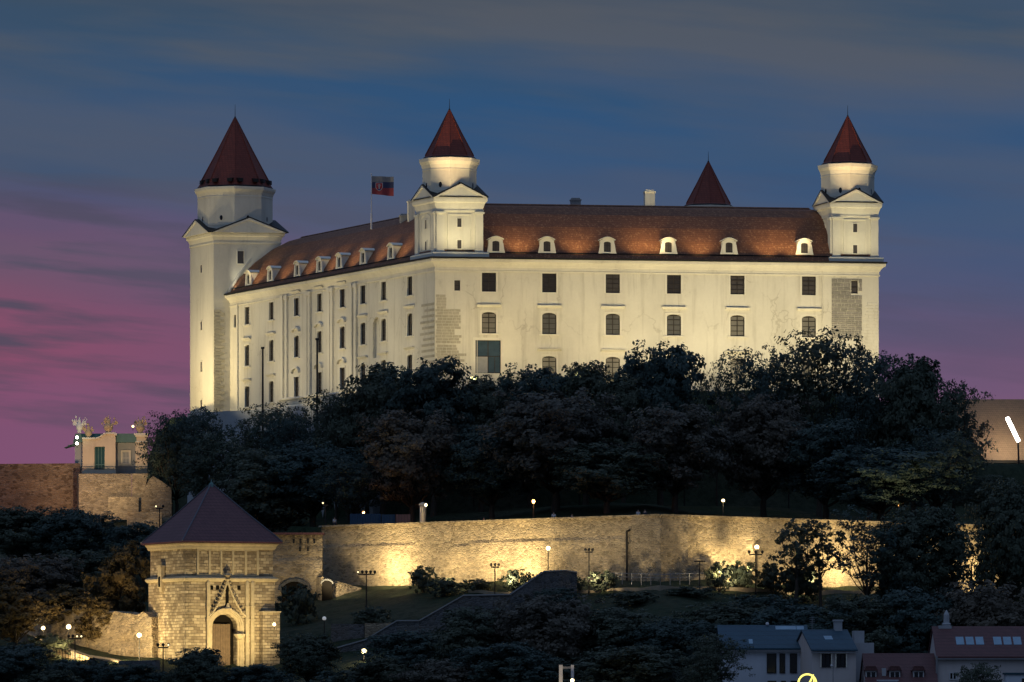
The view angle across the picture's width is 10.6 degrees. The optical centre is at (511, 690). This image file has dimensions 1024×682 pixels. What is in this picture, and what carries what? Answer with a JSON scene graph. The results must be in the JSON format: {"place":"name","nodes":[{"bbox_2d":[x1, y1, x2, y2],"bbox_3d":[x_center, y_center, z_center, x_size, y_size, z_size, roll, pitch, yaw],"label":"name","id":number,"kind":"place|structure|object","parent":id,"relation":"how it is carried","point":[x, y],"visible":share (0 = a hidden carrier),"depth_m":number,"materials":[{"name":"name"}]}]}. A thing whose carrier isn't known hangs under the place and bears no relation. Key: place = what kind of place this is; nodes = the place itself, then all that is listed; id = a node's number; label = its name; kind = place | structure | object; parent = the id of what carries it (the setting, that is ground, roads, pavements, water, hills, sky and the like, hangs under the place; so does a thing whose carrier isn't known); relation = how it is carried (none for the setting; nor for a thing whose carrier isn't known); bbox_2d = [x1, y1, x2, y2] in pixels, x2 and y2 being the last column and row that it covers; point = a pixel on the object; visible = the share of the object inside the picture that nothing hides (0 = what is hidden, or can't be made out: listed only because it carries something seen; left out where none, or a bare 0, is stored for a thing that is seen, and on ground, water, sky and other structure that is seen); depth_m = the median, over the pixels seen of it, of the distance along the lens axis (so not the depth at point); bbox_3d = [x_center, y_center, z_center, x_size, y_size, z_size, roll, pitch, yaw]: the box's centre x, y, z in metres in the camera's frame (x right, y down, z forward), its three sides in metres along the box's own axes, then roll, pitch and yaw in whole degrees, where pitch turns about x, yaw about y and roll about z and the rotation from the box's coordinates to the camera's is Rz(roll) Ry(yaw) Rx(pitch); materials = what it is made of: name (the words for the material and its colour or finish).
{"place":"outdoors","nodes":[
{"label":"outdoors","id":0,"kind":"place"},
{"bbox_2d":[0,390,1023,681],"bbox_3d":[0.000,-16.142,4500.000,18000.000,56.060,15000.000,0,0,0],"label":"hill terrain","id":1,"kind":"structure","parent":0,"point":[402,602],"depth_m":754.00,"materials":[{"name":"green plant"}]},
{"bbox_2d":[0,505,60,566],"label":"tree","id":2,"kind":"object","parent":1,"relation":"on","point":[20,521],"visible":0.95,"depth_m":757.70,"materials":[{"name":"green plant"}]},
{"bbox_2d":[0,581,64,645],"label":"tree","id":3,"kind":"object","parent":1,"relation":"on","point":[17,607],"visible":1,"depth_m":695.36,"materials":[{"name":"green plant"}]},
{"bbox_2d":[0,642,69,681],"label":"tree","id":4,"kind":"object","parent":1,"relation":"on","point":[16,660],"visible":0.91,"depth_m":651.73,"materials":[{"name":"green plant"}]},
{"bbox_2d":[0,463,79,515],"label":"bastion wall","id":5,"kind":"structure","parent":1,"relation":"on","point":[30,487],"depth_m":804.83,"materials":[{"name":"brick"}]},
{"bbox_2d":[0,553,84,610],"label":"tree","id":6,"kind":"object","parent":1,"relation":"on","point":[40,576],"visible":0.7,"depth_m":713.31,"materials":[{"name":"green plant"}]},
{"bbox_2d":[19,633,73,658],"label":"bush","id":7,"kind":"object","parent":1,"relation":"on","point":[55,641],"visible":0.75,"depth_m":692.70,"materials":[{"name":"green plant"}]},
{"bbox_2d":[10,669,84,681],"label":"tree","id":8,"kind":"object","parent":1,"relation":"on","point":[58,676],"visible":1,"depth_m":648.94,"materials":[{"name":"green plant"}]},
{"bbox_2d":[30,584,101,624],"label":"tree","id":9,"kind":"object","parent":1,"relation":"on","point":[67,595],"visible":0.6,"depth_m":706.13,"materials":[{"name":"green plant"}]},
{"bbox_2d":[28,506,123,557],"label":"tree","id":10,"kind":"object","parent":1,"relation":"on","point":[74,535],"visible":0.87,"depth_m":755.26,"materials":[{"name":"green plant"}]},
{"bbox_2d":[43,659,118,681],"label":"tree","id":11,"kind":"object","parent":1,"relation":"on","point":[85,671],"visible":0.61,"depth_m":665.41,"materials":[{"name":"green plant"}]},
{"bbox_2d":[30,608,157,657],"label":"rock wall","id":12,"kind":"structure","parent":1,"relation":"on","point":[118,636],"depth_m":697.77,"materials":[{"name":"stone"}]},
{"bbox_2d":[55,549,138,596],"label":"tree","id":13,"kind":"object","parent":1,"relation":"on","point":[91,565],"visible":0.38,"depth_m":720.42,"materials":[{"name":"green plant"}]},
{"bbox_2d":[69,592,127,641],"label":"tree","id":14,"kind":"object","parent":1,"relation":"on","point":[89,603],"visible":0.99,"depth_m":699.86,"materials":[{"name":"green plant"}]},
{"bbox_2d":[77,474,150,521],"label":"bastion wall","id":15,"kind":"structure","parent":1,"relation":"on","point":[119,495],"depth_m":800.84,"materials":[{"name":"stone"}]},
{"bbox_2d":[64,432,150,473],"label":"pavilion","id":16,"kind":"structure","parent":15,"relation":"on","point":[106,453],"depth_m":806.07,"materials":[{"name":"paint"}]},
{"bbox_2d":[81,540,149,612],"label":"tree","id":17,"kind":"object","parent":1,"relation":"on","point":[125,562],"visible":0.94,"depth_m":703.61,"materials":[{"name":"green plant"}]},
{"bbox_2d":[102,521,157,587],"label":"tree","id":18,"kind":"object","parent":1,"relation":"on","point":[123,537],"visible":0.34,"depth_m":750.13,"materials":[{"name":"green plant"}]},
{"bbox_2d":[91,663,172,681],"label":"tree","id":19,"kind":"object","parent":1,"relation":"on","point":[135,673],"visible":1,"depth_m":653.16,"materials":[{"name":"green plant"}]},
{"bbox_2d":[127,476,172,534],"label":"retaining wall","id":20,"kind":"structure","parent":1,"relation":"on","point":[157,492],"depth_m":798.00,"materials":[{"name":"stone"}]},
{"bbox_2d":[132,409,212,513],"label":"tree","id":21,"kind":"object","parent":1,"relation":"on","point":[172,430],"visible":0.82,"depth_m":798.18,"materials":[{"name":"green plant"}]},
{"bbox_2d":[160,647,230,681],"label":"tree","id":22,"kind":"object","parent":1,"relation":"on","point":[202,666],"visible":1,"depth_m":647.08,"materials":[{"name":"green plant"}]},
{"bbox_2d":[173,406,234,479],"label":"tree","id":23,"kind":"object","parent":1,"relation":"on","point":[209,418],"visible":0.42,"depth_m":803.36,"materials":[{"name":"green plant"}]},
{"bbox_2d":[168,432,249,497],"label":"tree","id":24,"kind":"object","parent":1,"relation":"on","point":[200,482],"visible":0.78,"depth_m":789.49,"materials":[{"name":"green plant"}]},
{"bbox_2d":[141,479,282,665],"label":"gate tower","id":25,"kind":"structure","parent":1,"relation":"on","point":[211,580],"depth_m":688.33,"materials":[{"name":"stone"}]},
{"bbox_2d":[212,624,229,665],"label":"door","id":26,"kind":"structure","parent":25,"relation":"in","point":[220,632],"depth_m":687.74,"materials":[{"name":"brown wood"}]},
{"bbox_2d":[216,663,298,681],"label":"tree","id":27,"kind":"object","parent":1,"relation":"on","point":[259,672],"visible":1,"depth_m":648.20,"materials":[{"name":"green plant"}]},
{"bbox_2d":[210,448,323,531],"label":"tree","id":28,"kind":"object","parent":1,"relation":"on","point":[253,501],"visible":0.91,"depth_m":769.68,"materials":[{"name":"green plant"}]},
{"bbox_2d":[231,401,314,474],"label":"tree","id":29,"kind":"object","parent":1,"relation":"on","point":[246,435],"visible":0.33,"depth_m":804.68,"materials":[{"name":"green plant"}]},
{"bbox_2d":[249,412,318,522],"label":"tree","id":30,"kind":"object","parent":1,"relation":"on","point":[274,431],"visible":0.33,"depth_m":794.82,"materials":[{"name":"green plant"}]},
{"bbox_2d":[187,390,386,515],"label":"terrace wall","id":31,"kind":"structure","parent":1,"relation":"on","point":[229,417],"depth_m":850.25,"materials":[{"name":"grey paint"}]},
{"bbox_2d":[275,583,321,624],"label":"bush","id":32,"kind":"object","parent":1,"relation":"on","point":[303,600],"visible":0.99,"depth_m":717.20,"materials":[{"name":"green plant"}]},
{"bbox_2d":[270,633,342,681],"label":"tree","id":33,"kind":"object","parent":1,"relation":"on","point":[308,657],"visible":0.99,"depth_m":662.28,"materials":[{"name":"green plant"}]},
{"bbox_2d":[251,441,364,526],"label":"tree","id":34,"kind":"object","parent":1,"relation":"on","point":[298,470],"visible":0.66,"depth_m":768.60,"materials":[{"name":"green plant"}]},
{"bbox_2d":[272,532,360,603],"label":"bastion wall","id":35,"kind":"structure","parent":1,"relation":"on","point":[297,557],"depth_m":738.01,"materials":[{"name":"stone"}]},
{"bbox_2d":[299,384,370,520],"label":"tree","id":36,"kind":"object","parent":1,"relation":"on","point":[328,420],"visible":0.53,"depth_m":785.53,"materials":[{"name":"green plant"}]},
{"bbox_2d":[307,455,386,523],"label":"tree","id":37,"kind":"object","parent":1,"relation":"on","point":[348,491],"visible":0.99,"depth_m":758.24,"materials":[{"name":"green plant"}]},
{"bbox_2d":[331,623,390,641],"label":"wall","id":38,"kind":"structure","parent":1,"relation":"on","point":[340,632],"depth_m":696.99,"materials":[{"name":"stone"}]},
{"bbox_2d":[349,606,395,623],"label":"bush","id":39,"kind":"object","parent":1,"relation":"on","point":[380,616],"visible":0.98,"depth_m":699.03,"materials":[{"name":"green plant"}]},
{"bbox_2d":[326,657,419,681],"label":"tree","id":40,"kind":"object","parent":1,"relation":"on","point":[376,670],"visible":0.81,"depth_m":634.06,"materials":[{"name":"green plant"}]},
{"bbox_2d":[327,361,425,519],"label":"tree","id":41,"kind":"object","parent":1,"relation":"on","point":[369,391],"visible":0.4,"depth_m":778.15,"materials":[{"name":"green plant"}]},
{"bbox_2d":[351,628,450,681],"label":"tree","id":42,"kind":"object","parent":1,"relation":"on","point":[413,650],"visible":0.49,"depth_m":637.16,"materials":[{"name":"green plant"}]},
{"bbox_2d":[355,409,469,521],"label":"tree","id":43,"kind":"object","parent":1,"relation":"on","point":[413,450],"visible":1,"depth_m":754.72,"materials":[{"name":"green plant"}]},
{"bbox_2d":[376,355,492,516],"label":"tree","id":44,"kind":"object","parent":1,"relation":"on","point":[433,390],"visible":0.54,"depth_m":772.88,"materials":[{"name":"green plant"}]},
{"bbox_2d":[386,659,498,681],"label":"tree","id":45,"kind":"object","parent":1,"relation":"on","point":[440,671],"visible":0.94,"depth_m":611.05,"materials":[{"name":"green plant"}]},
{"bbox_2d":[327,570,576,652],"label":"stair wall","id":46,"kind":"structure","parent":1,"relation":"on","point":[551,579],"depth_m":691.36,"materials":[{"name":"stone"}]},
{"bbox_2d":[421,606,526,663],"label":"tree","id":47,"kind":"object","parent":1,"relation":"on","point":[465,628],"visible":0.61,"depth_m":627.58,"materials":[{"name":"green plant"}]},
{"bbox_2d":[448,374,509,511],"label":"tree","id":48,"kind":"object","parent":1,"relation":"on","point":[488,403],"visible":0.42,"depth_m":774.31,"materials":[{"name":"green plant"}]},
{"bbox_2d":[430,425,540,518],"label":"tree","id":49,"kind":"object","parent":1,"relation":"on","point":[489,478],"visible":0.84,"depth_m":753.38,"materials":[{"name":"green plant"}]},
{"bbox_2d":[446,641,568,681],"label":"tree","id":50,"kind":"object","parent":1,"relation":"on","point":[515,662],"visible":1,"depth_m":608.88,"materials":[{"name":"green plant"}]},
{"bbox_2d":[493,362,570,507],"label":"tree","id":51,"kind":"object","parent":1,"relation":"on","point":[544,378],"visible":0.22,"depth_m":777.89,"materials":[{"name":"green plant"}]},
{"bbox_2d":[182,99,886,412],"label":"castle","id":52,"kind":"structure","parent":1,"relation":"on","point":[454,266],"depth_m":808.81,"materials":[{"name":"paint"}]},
{"bbox_2d":[473,337,503,372],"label":"window","id":53,"kind":"structure","parent":52,"relation":"in","point":[488,353],"depth_m":801.50,"materials":[{"name":"glass"}]},
{"bbox_2d":[477,304,501,334],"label":"window","id":54,"kind":"structure","parent":52,"relation":"in","point":[488,320],"depth_m":801.30,"materials":[{"name":"paint"}]},
{"bbox_2d":[537,305,561,335],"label":"window","id":55,"kind":"structure","parent":52,"relation":"in","point":[549,321],"depth_m":802.67,"materials":[{"name":"paint"}]},
{"bbox_2d":[488,594,604,681],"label":"tree","id":56,"kind":"object","parent":1,"relation":"on","point":[550,628],"visible":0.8,"depth_m":623.98,"materials":[{"name":"green plant"}]},
{"bbox_2d":[475,386,624,511],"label":"tree","id":57,"kind":"object","parent":1,"relation":"on","point":[533,437],"visible":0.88,"depth_m":747.44,"materials":[{"name":"green plant"}]},
{"bbox_2d":[538,360,621,504],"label":"tree","id":58,"kind":"object","parent":1,"relation":"on","point":[587,376],"visible":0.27,"depth_m":774.84,"materials":[{"name":"green plant"}]},
{"bbox_2d":[546,442,670,512],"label":"tree","id":59,"kind":"object","parent":1,"relation":"on","point":[619,478],"visible":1,"depth_m":739.66,"materials":[{"name":"green plant"}]},
{"bbox_2d":[570,607,657,665],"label":"tree","id":60,"kind":"object","parent":1,"relation":"on","point":[615,622],"visible":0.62,"depth_m":623.78,"materials":[{"name":"green plant"}]},
{"bbox_2d":[545,645,691,681],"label":"tree","id":61,"kind":"object","parent":1,"relation":"on","point":[653,664],"visible":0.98,"depth_m":605.29,"materials":[{"name":"green plant"}]},
{"bbox_2d":[586,373,659,502],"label":"tree","id":62,"kind":"object","parent":1,"relation":"on","point":[627,395],"visible":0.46,"depth_m":769.04,"materials":[{"name":"green plant"}]},
{"bbox_2d":[604,590,660,605],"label":"bush","id":63,"kind":"object","parent":1,"relation":"on","point":[629,597],"visible":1,"depth_m":685.08,"materials":[{"name":"green plant"}]},
{"bbox_2d":[609,339,719,505],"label":"tree","id":64,"kind":"object","parent":1,"relation":"on","point":[664,379],"visible":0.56,"depth_m":772.42,"materials":[{"name":"green plant"}]},
{"bbox_2d":[615,616,723,667],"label":"tree","id":65,"kind":"object","parent":1,"relation":"on","point":[668,634],"visible":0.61,"depth_m":619.03,"materials":[{"name":"green plant"}]},
{"bbox_2d":[318,514,1023,592],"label":"rampart wall","id":66,"kind":"structure","parent":1,"relation":"on","point":[645,545],"depth_m":717.34,"materials":[{"name":"stone"}]},
{"bbox_2d":[618,402,745,512],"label":"tree","id":67,"kind":"object","parent":1,"relation":"on","point":[685,444],"visible":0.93,"depth_m":741.04,"materials":[{"name":"green plant"}]},
{"bbox_2d":[696,351,731,505],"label":"tree","id":68,"kind":"object","parent":1,"relation":"on","point":[712,410],"visible":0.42,"depth_m":783.88,"materials":[{"name":"green plant"}]},
{"bbox_2d":[676,632,755,681],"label":"tree","id":69,"kind":"object","parent":1,"relation":"on","point":[715,656],"visible":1,"depth_m":590.75,"materials":[{"name":"green plant"}]},
{"bbox_2d":[671,601,768,638],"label":"tree","id":70,"kind":"object","parent":1,"relation":"on","point":[719,615],"visible":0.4,"depth_m":642.26,"materials":[{"name":"green plant"}]},
{"bbox_2d":[703,560,736,592],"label":"bush","id":71,"kind":"object","parent":1,"relation":"on","point":[716,581],"visible":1,"depth_m":698.62,"materials":[{"name":"green plant"}]},
{"bbox_2d":[725,560,763,587],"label":"bush","id":72,"kind":"object","parent":1,"relation":"on","point":[742,575],"visible":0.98,"depth_m":703.33,"materials":[{"name":"green plant"}]},
{"bbox_2d":[468,585,1023,598],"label":"footpath","id":73,"kind":"structure","parent":1,"relation":"on","point":[661,587],"depth_m":703.08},
{"bbox_2d":[711,393,811,516],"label":"tree","id":74,"kind":"object","parent":1,"relation":"on","point":[765,423],"visible":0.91,"depth_m":748.42,"materials":[{"name":"green plant"}]},
{"bbox_2d":[716,622,807,681],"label":"house","id":75,"kind":"structure","parent":1,"relation":"on","point":[774,654],"depth_m":600.00,"materials":[{"name":"paint"}]},
{"bbox_2d":[710,343,818,447],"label":"tree","id":76,"kind":"object","parent":1,"relation":"on","point":[759,376],"visible":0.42,"depth_m":776.05,"materials":[{"name":"green plant"}]},
{"bbox_2d":[729,594,803,612],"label":"bush","id":77,"kind":"object","parent":1,"relation":"on","point":[764,600],"visible":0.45,"depth_m":682.63,"materials":[{"name":"green plant"}]},
{"bbox_2d":[751,563,798,595],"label":"bush","id":78,"kind":"object","parent":1,"relation":"on","point":[771,581],"visible":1,"depth_m":704.45,"materials":[{"name":"green plant"}]},
{"bbox_2d":[729,602,860,629],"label":"tree","id":79,"kind":"object","parent":1,"relation":"on","point":[771,615],"visible":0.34,"depth_m":636.22,"materials":[{"name":"green plant"}]},
{"bbox_2d":[762,519,830,602],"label":"tree","id":80,"kind":"object","parent":1,"relation":"on","point":[786,548],"visible":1,"depth_m":700.07,"materials":[{"name":"green plant"}]},
{"bbox_2d":[783,561,822,602],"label":"bush","id":81,"kind":"object","parent":1,"relation":"on","point":[805,582],"visible":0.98,"depth_m":705.03,"materials":[{"name":"green plant"}]},
{"bbox_2d":[765,325,875,516],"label":"tree","id":82,"kind":"object","parent":1,"relation":"on","point":[807,386],"visible":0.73,"depth_m":774.14,"materials":[{"name":"green plant"}]},
{"bbox_2d":[786,517,854,606],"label":"tree","id":83,"kind":"object","parent":1,"relation":"on","point":[828,550],"visible":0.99,"depth_m":702.80,"materials":[{"name":"green plant"}]},
{"bbox_2d":[771,417,876,519],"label":"tree","id":84,"kind":"object","parent":1,"relation":"on","point":[818,443],"visible":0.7,"depth_m":746.69,"materials":[{"name":"green plant"}]},
{"bbox_2d":[796,619,873,681],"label":"house","id":85,"kind":"structure","parent":1,"relation":"on","point":[839,649],"depth_m":593.53,"materials":[{"name":"paint"}]},
{"bbox_2d":[810,345,901,520],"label":"tree","id":86,"kind":"object","parent":1,"relation":"on","point":[869,398],"visible":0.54,"depth_m":769.16,"materials":[{"name":"green plant"}]},
{"bbox_2d":[807,593,910,652],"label":"tree","id":87,"kind":"object","parent":1,"relation":"on","point":[863,611],"visible":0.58,"depth_m":637.55,"materials":[{"name":"green plant"}]},
{"bbox_2d":[822,504,908,602],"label":"tree","id":88,"kind":"object","parent":1,"relation":"on","point":[867,590],"visible":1,"depth_m":699.30,"materials":[{"name":"green plant"}]},
{"bbox_2d":[807,445,968,520],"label":"tree","id":89,"kind":"object","parent":1,"relation":"on","point":[881,480],"visible":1,"depth_m":737.90,"materials":[{"name":"green plant"}]},
{"bbox_2d":[859,653,937,681],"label":"house","id":90,"kind":"structure","parent":1,"relation":"on","point":[909,667],"depth_m":590.74,"materials":[{"name":"tile"}]},
{"bbox_2d":[868,559,930,602],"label":"bush","id":91,"kind":"object","parent":1,"relation":"on","point":[895,585],"visible":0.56,"depth_m":699.57,"materials":[{"name":"green plant"}]},
{"bbox_2d":[861,353,960,517],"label":"tree","id":92,"kind":"object","parent":1,"relation":"on","point":[917,381],"visible":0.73,"depth_m":761.70,"materials":[{"name":"green plant"}]},
{"bbox_2d":[859,504,974,600],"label":"tree","id":93,"kind":"object","parent":1,"relation":"on","point":[942,534],"visible":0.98,"depth_m":699.66,"materials":[{"name":"green plant"}]},
{"bbox_2d":[866,586,969,652],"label":"tree","id":94,"kind":"object","parent":1,"relation":"on","point":[916,635],"visible":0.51,"depth_m":638.29,"materials":[{"name":"green plant"}]},
{"bbox_2d":[885,425,998,510],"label":"tree","id":95,"kind":"object","parent":1,"relation":"on","point":[935,443],"visible":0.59,"depth_m":750.24,"materials":[{"name":"green plant"}]},
{"bbox_2d":[907,379,995,514],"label":"tree","id":96,"kind":"object","parent":1,"relation":"on","point":[951,417],"visible":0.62,"depth_m":759.93,"materials":[{"name":"green plant"}]},
{"bbox_2d":[906,579,1023,650],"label":"tree","id":97,"kind":"object","parent":1,"relation":"on","point":[984,606],"visible":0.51,"depth_m":635.93,"materials":[{"name":"green plant"}]},
{"bbox_2d":[928,610,1023,681],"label":"house","id":98,"kind":"structure","parent":1,"relation":"on","point":[953,649],"depth_m":591.52,"materials":[{"name":"tile"}]},
{"bbox_2d":[961,536,995,590],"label":"tree","id":99,"kind":"object","parent":1,"relation":"on","point":[976,552],"visible":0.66,"depth_m":705.30,"materials":[{"name":"green plant"}]},
{"bbox_2d":[953,662,1003,681],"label":"tree","id":100,"kind":"object","parent":1,"relation":"on","point":[977,673],"visible":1,"depth_m":579.06,"materials":[{"name":"green plant"}]},
{"bbox_2d":[945,399,1023,463],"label":"hall building","id":101,"kind":"structure","parent":1,"relation":"on","point":[995,412],"depth_m":849.76,"materials":[{"name":"paint"}]},
{"bbox_2d":[947,475,1021,517],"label":"tree","id":102,"kind":"object","parent":1,"relation":"on","point":[978,482],"visible":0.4,"depth_m":758.29,"materials":[{"name":"green plant"}]},
{"bbox_2d":[964,477,1023,602],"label":"tree","id":103,"kind":"object","parent":1,"relation":"on","point":[1002,532],"visible":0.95,"depth_m":708.81,"materials":[{"name":"green plant"}]},
{"bbox_2d":[0,0,1023,474],"label":"sky","id":104,"kind":"structure","parent":0,"point":[113,113],"materials":[{"name":"blue"}]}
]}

